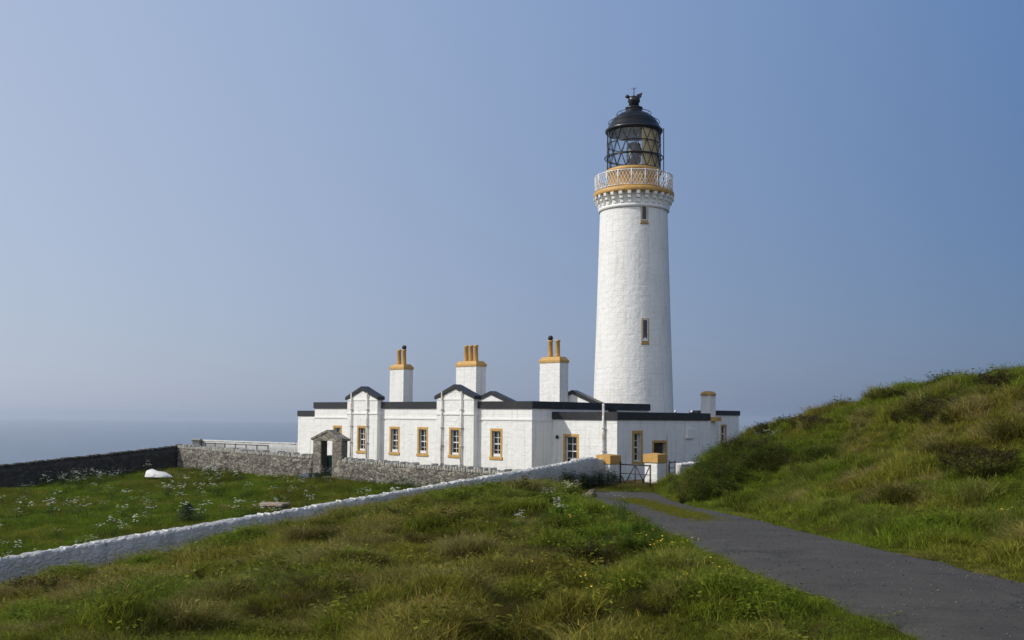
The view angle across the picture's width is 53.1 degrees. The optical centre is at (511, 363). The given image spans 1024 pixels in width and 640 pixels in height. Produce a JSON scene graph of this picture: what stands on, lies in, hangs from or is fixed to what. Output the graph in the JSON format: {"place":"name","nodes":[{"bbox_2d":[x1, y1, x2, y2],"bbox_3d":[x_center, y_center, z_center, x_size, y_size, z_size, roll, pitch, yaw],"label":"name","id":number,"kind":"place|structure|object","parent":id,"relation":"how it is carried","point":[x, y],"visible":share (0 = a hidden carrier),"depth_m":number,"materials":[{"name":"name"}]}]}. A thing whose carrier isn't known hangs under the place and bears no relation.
{"place":"outdoors","nodes":[
{"label":"outdoors","id":0,"kind":"place"},
{"bbox_2d":[0,419,753,463],"bbox_3d":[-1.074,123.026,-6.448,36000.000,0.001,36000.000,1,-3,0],"label":"sea","id":1,"kind":"structure","parent":0,"point":[26,440],"depth_m":5918.73,"materials":[{"name":"blue liquid"}]},
{"bbox_2d":[0,361,1023,639],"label":"ground","id":2,"kind":"structure","parent":0,"point":[826,529],"depth_m":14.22,"materials":[{"name":"green plant"}]},
{"bbox_2d":[0,446,177,487],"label":"dark wall","id":3,"kind":"structure","parent":2,"relation":"on","point":[19,474],"depth_m":58.48,"materials":[{"name":"stone"}]},
{"bbox_2d":[145,469,171,476],"bbox_3d":[-19.666,6.117,57.045,1.658,0.437,0.747,0,-3,10],"label":"white boulder","id":4,"kind":"object","parent":2,"relation":"on","point":[152,473],"visible":0.84,"depth_m":56.81,"materials":[{"name":"white stone"}]},
{"bbox_2d":[175,503,200,522],"bbox_3d":[-12.582,5.896,39.858,1.263,0.913,1.210,1,-3,0],"label":"bush","id":5,"kind":"object","parent":2,"relation":"on","point":[187,506],"visible":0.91,"depth_m":39.78,"materials":[{"name":"green plant"}]},
{"bbox_2d":[191,439,201,444],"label":"stone post","id":6,"kind":"object","parent":2,"relation":"on","point":[196,441],"visible":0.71,"depth_m":90.94,"materials":[{"name":"grey stone"}]},
{"bbox_2d":[0,466,421,556],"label":"meadow grass","id":7,"kind":"structure","parent":2,"relation":"on","point":[153,487],"depth_m":46.35,"materials":[{"name":"green plant"}]},
{"bbox_2d":[0,461,438,556],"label":"cow parsley","id":8,"kind":"object","parent":2,"relation":"on","point":[76,478],"visible":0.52,"depth_m":46.86,"materials":[{"name":"plant"}]},
{"bbox_2d":[204,442,268,450],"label":"railing","id":9,"kind":"object","parent":2,"relation":"on","point":[214,444],"visible":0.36,"depth_m":83.21,"materials":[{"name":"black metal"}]},
{"bbox_2d":[175,444,312,476],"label":"rubble wall","id":10,"kind":"structure","parent":2,"relation":"on","point":[262,462],"depth_m":57.59,"materials":[{"name":"grey stone"}]},
{"bbox_2d":[201,440,297,452],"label":"yard wall","id":11,"kind":"structure","parent":2,"relation":"on","point":[282,446],"depth_m":86.63,"materials":[{"name":"white paint"}]},
{"bbox_2d":[259,502,290,508],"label":"stone slab","id":12,"kind":"structure","parent":2,"relation":"on","point":[268,504],"depth_m":42.12,"materials":[{"name":"grey stone"}]},
{"bbox_2d":[0,457,605,584],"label":"white wall","id":13,"kind":"structure","parent":2,"relation":"on","point":[94,552],"depth_m":30.62,"materials":[{"name":"white paint"}]},
{"bbox_2d":[299,473,311,479],"bbox_3d":[-10.573,5.833,52.880,0.927,0.362,0.536,-2,-4,43],"label":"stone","id":14,"kind":"object","parent":2,"relation":"on","point":[304,475],"visible":0.66,"depth_m":52.72,"materials":[{"name":"grey stone"}]},
{"bbox_2d":[327,455,331,474],"bbox_3d":[-9.501,5.374,53.778,0.640,1.069,0.789,-2,-4,43],"label":"wheelie bin","id":15,"kind":"object","parent":2,"relation":"on","point":[329,463],"visible":0.29,"depth_m":53.44,"materials":[{"name":"plastic"}]},
{"bbox_2d":[311,430,349,478],"bbox_3d":[-9.539,5.003,52.631,2.600,3.150,0.960,-2,-4,43],"label":"stone gateway","id":16,"kind":"object","parent":2,"relation":"on","point":[339,444],"visible":0.45,"depth_m":52.63,"materials":[{"name":"stone"}]},
{"bbox_2d":[321,441,326,475],"bbox_3d":[-9.751,4.938,53.138,0.036,1.810,0.350,-2,-4,43],"label":"gate door","id":17,"kind":"structure","parent":16,"relation":"in","point":[323,443],"depth_m":53.11,"materials":[{"name":"paint"}]},
{"bbox_2d":[58,491,687,637],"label":"grass hummocks","id":18,"kind":"object","parent":2,"relation":"on","point":[260,608],"depth_m":9.70,"materials":[{"name":"green plant"}]},
{"bbox_2d":[340,457,521,486],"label":"rubble wall","id":19,"kind":"structure","parent":2,"relation":"on","point":[364,469],"depth_m":48.38,"materials":[{"name":"grey stone"}]},
{"bbox_2d":[297,336,649,469],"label":"keepers cottage","id":20,"kind":"structure","parent":2,"relation":"on","point":[466,419],"depth_m":62.27,"materials":[{"name":"white paint"}]},
{"bbox_2d":[333,425,341,433],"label":"window","id":21,"kind":"structure","parent":20,"relation":"in","point":[338,427],"depth_m":67.52,"materials":[{"name":"paint"}]},
{"bbox_2d":[356,426,365,453],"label":"window","id":22,"kind":"structure","parent":20,"relation":"in","point":[362,432],"depth_m":65.33,"materials":[{"name":"paint"}]},
{"bbox_2d":[388,426,399,454],"bbox_3d":[-7.241,4.815,63.616,1.030,1.760,0.271,-2,-4,43],"label":"window","id":23,"kind":"structure","parent":20,"relation":"in","point":[396,430],"depth_m":63.72,"materials":[{"name":"paint"}]},
{"bbox_2d":[416,427,427,456],"bbox_3d":[-5.340,4.740,61.862,1.030,1.760,0.271,-2,-4,43],"label":"window","id":24,"kind":"structure","parent":20,"relation":"in","point":[423,441],"depth_m":61.96,"materials":[{"name":"paint"}]},
{"bbox_2d":[448,427,459,457],"bbox_3d":[-3.265,4.612,59.454,1.030,1.760,0.271,-2,-4,43],"label":"window","id":25,"kind":"structure","parent":20,"relation":"in","point":[455,436],"depth_m":59.55,"materials":[{"name":"paint"}]},
{"bbox_2d":[489,428,502,459],"bbox_3d":[-0.829,4.562,57.710,1.030,1.760,0.271,-2,-4,43],"label":"window","id":26,"kind":"structure","parent":20,"relation":"in","point":[497,451],"depth_m":57.81,"materials":[{"name":"paint"}]},
{"bbox_2d":[1,368,1023,591],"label":"heather","id":27,"kind":"object","parent":2,"relation":"on","point":[984,467],"visible":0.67,"depth_m":26.84,"materials":[{"name":"plant"}]},
{"bbox_2d":[539,467,631,489],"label":"nettles","id":28,"kind":"object","parent":2,"relation":"on","point":[589,481],"visible":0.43,"depth_m":43.99,"materials":[{"name":"green plant"}]},
{"bbox_2d":[526,486,674,552],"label":"verge plants","id":29,"kind":"object","parent":2,"relation":"on","point":[657,529],"visible":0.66,"depth_m":17.98,"materials":[{"name":"green plant"}]},
{"bbox_2d":[596,454,620,483],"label":"gate pillar","id":30,"kind":"structure","parent":2,"relation":"on","point":[610,461],"depth_m":45.49,"materials":[{"name":"white paint"}]},
{"bbox_2d":[620,461,650,486],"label":"field gate","id":31,"kind":"structure","parent":30,"relation":"attached to","point":[634,465],"depth_m":45.01,"materials":[{"name":"black metal"}]},
{"bbox_2d":[440,430,776,530],"bbox_3d":[3.011,3.636,33.083,12.932,3.120,27.485,0,-3,0],"label":"hogweed","id":32,"kind":"object","parent":2,"relation":"on","point":[521,523],"visible":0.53,"depth_m":25.42,"materials":[{"name":"white plant"}]},
{"bbox_2d":[552,404,710,482],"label":"entrance annexe","id":33,"kind":"structure","parent":2,"relation":"on","point":[631,437],"depth_m":56.19,"materials":[{"name":"white paint"}]},
{"bbox_2d":[563,434,578,461],"bbox_3d":[3.293,4.847,56.242,1.186,1.920,0.271,-2,-4,43],"label":"window","id":34,"kind":"structure","parent":33,"relation":"in","point":[572,442],"depth_m":56.37,"materials":[{"name":"paint"}]},
{"bbox_2d":[631,430,643,464],"bbox_3d":[6.695,4.566,55.482,0.331,1.837,1.078,-2,-4,43],"label":"window","id":35,"kind":"structure","parent":33,"relation":"in","point":[635,445],"depth_m":55.65,"materials":[{"name":"paint"}]},
{"bbox_2d":[652,440,666,475],"bbox_3d":[8.106,5.454,57.018,0.314,2.316,1.462,-2,-4,43],"label":"doorway","id":36,"kind":"structure","parent":33,"relation":"in","point":[657,445],"depth_m":57.17,"materials":[{"name":"paint"}]},
{"bbox_2d":[592,484,671,493],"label":"grass","id":37,"kind":"structure","parent":2,"relation":"on","point":[626,488],"depth_m":44.12,"materials":[{"name":"green plant"}]},
{"bbox_2d":[594,87,673,412],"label":"lighthouse","id":38,"kind":"object","parent":2,"relation":"on","point":[633,200],"visible":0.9,"depth_m":66.92,"materials":[{"name":"white paint"}]},
{"bbox_2d":[632,172,641,184],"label":"lantern door","id":39,"kind":"structure","parent":38,"relation":"in","point":[636,175],"depth_m":67.43,"materials":[{"name":"paint"}]},
{"bbox_2d":[640,206,648,223],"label":"slit window","id":40,"kind":"structure","parent":38,"relation":"in","point":[644,209],"depth_m":66.84,"materials":[{"name":"paint"}]},
{"bbox_2d":[641,318,649,344],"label":"slit window","id":41,"kind":"structure","parent":38,"relation":"in","point":[644,321],"depth_m":66.23,"materials":[{"name":"paint"}]},
{"bbox_2d":[643,453,667,482],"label":"gate pillar","id":42,"kind":"structure","parent":2,"relation":"on","point":[657,462],"depth_m":46.83,"materials":[{"name":"white paint"}]},
{"bbox_2d":[606,496,733,521],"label":"track grass","id":43,"kind":"structure","parent":2,"relation":"on","point":[668,509],"depth_m":25.68,"materials":[{"name":"green plant"}]},
{"bbox_2d":[668,460,675,475],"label":"side gate","id":44,"kind":"structure","parent":2,"relation":"on","point":[674,462],"depth_m":48.25,"materials":[{"name":"black metal"}]},
{"bbox_2d":[676,461,698,472],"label":"white wall","id":45,"kind":"structure","parent":2,"relation":"on","point":[687,464],"depth_m":49.24,"materials":[{"name":"white paint"}]},
{"bbox_2d":[674,391,739,450],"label":"store block","id":46,"kind":"structure","parent":2,"relation":"on","point":[723,424],"depth_m":70.93,"materials":[{"name":"white paint"}]},
{"bbox_2d":[720,424,726,443],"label":"window","id":47,"kind":"structure","parent":46,"relation":"in","point":[722,425],"depth_m":71.47,"materials":[{"name":"paint"}]},
{"bbox_2d":[664,429,841,503],"bbox_3d":[7.752,3.695,37.213,5.293,2.697,12.769,0,-3,0],"label":"bracken","id":48,"kind":"object","parent":2,"relation":"on","point":[719,468],"visible":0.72,"depth_m":33.70,"materials":[{"name":"green plant"}]},
{"bbox_2d":[526,491,1017,596],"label":"buttercups","id":49,"kind":"object","parent":2,"relation":"on","point":[679,549],"visible":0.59,"depth_m":12.87,"materials":[{"name":"plant"}]},
{"bbox_2d":[0,0,1023,425],"label":"sky","id":50,"kind":"structure","parent":0,"point":[211,210],"materials":[{"name":"blue"}]},
{"bbox_2d":[583,491,1023,639],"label":"road","id":51,"kind":"structure","parent":0,"point":[954,621],"depth_m":11.00,"materials":[{"name":"grey asphalt"}]},
{"bbox_2d":[585,489,596,497],"bbox_3d":[2.880,4.745,37.219,0.461,0.336,0.479,2,-3,-29],"label":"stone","id":52,"kind":"object","parent":51,"relation":"on","point":[592,491],"visible":0.64,"depth_m":37.08,"materials":[{"name":"grey stone"}]}
]}

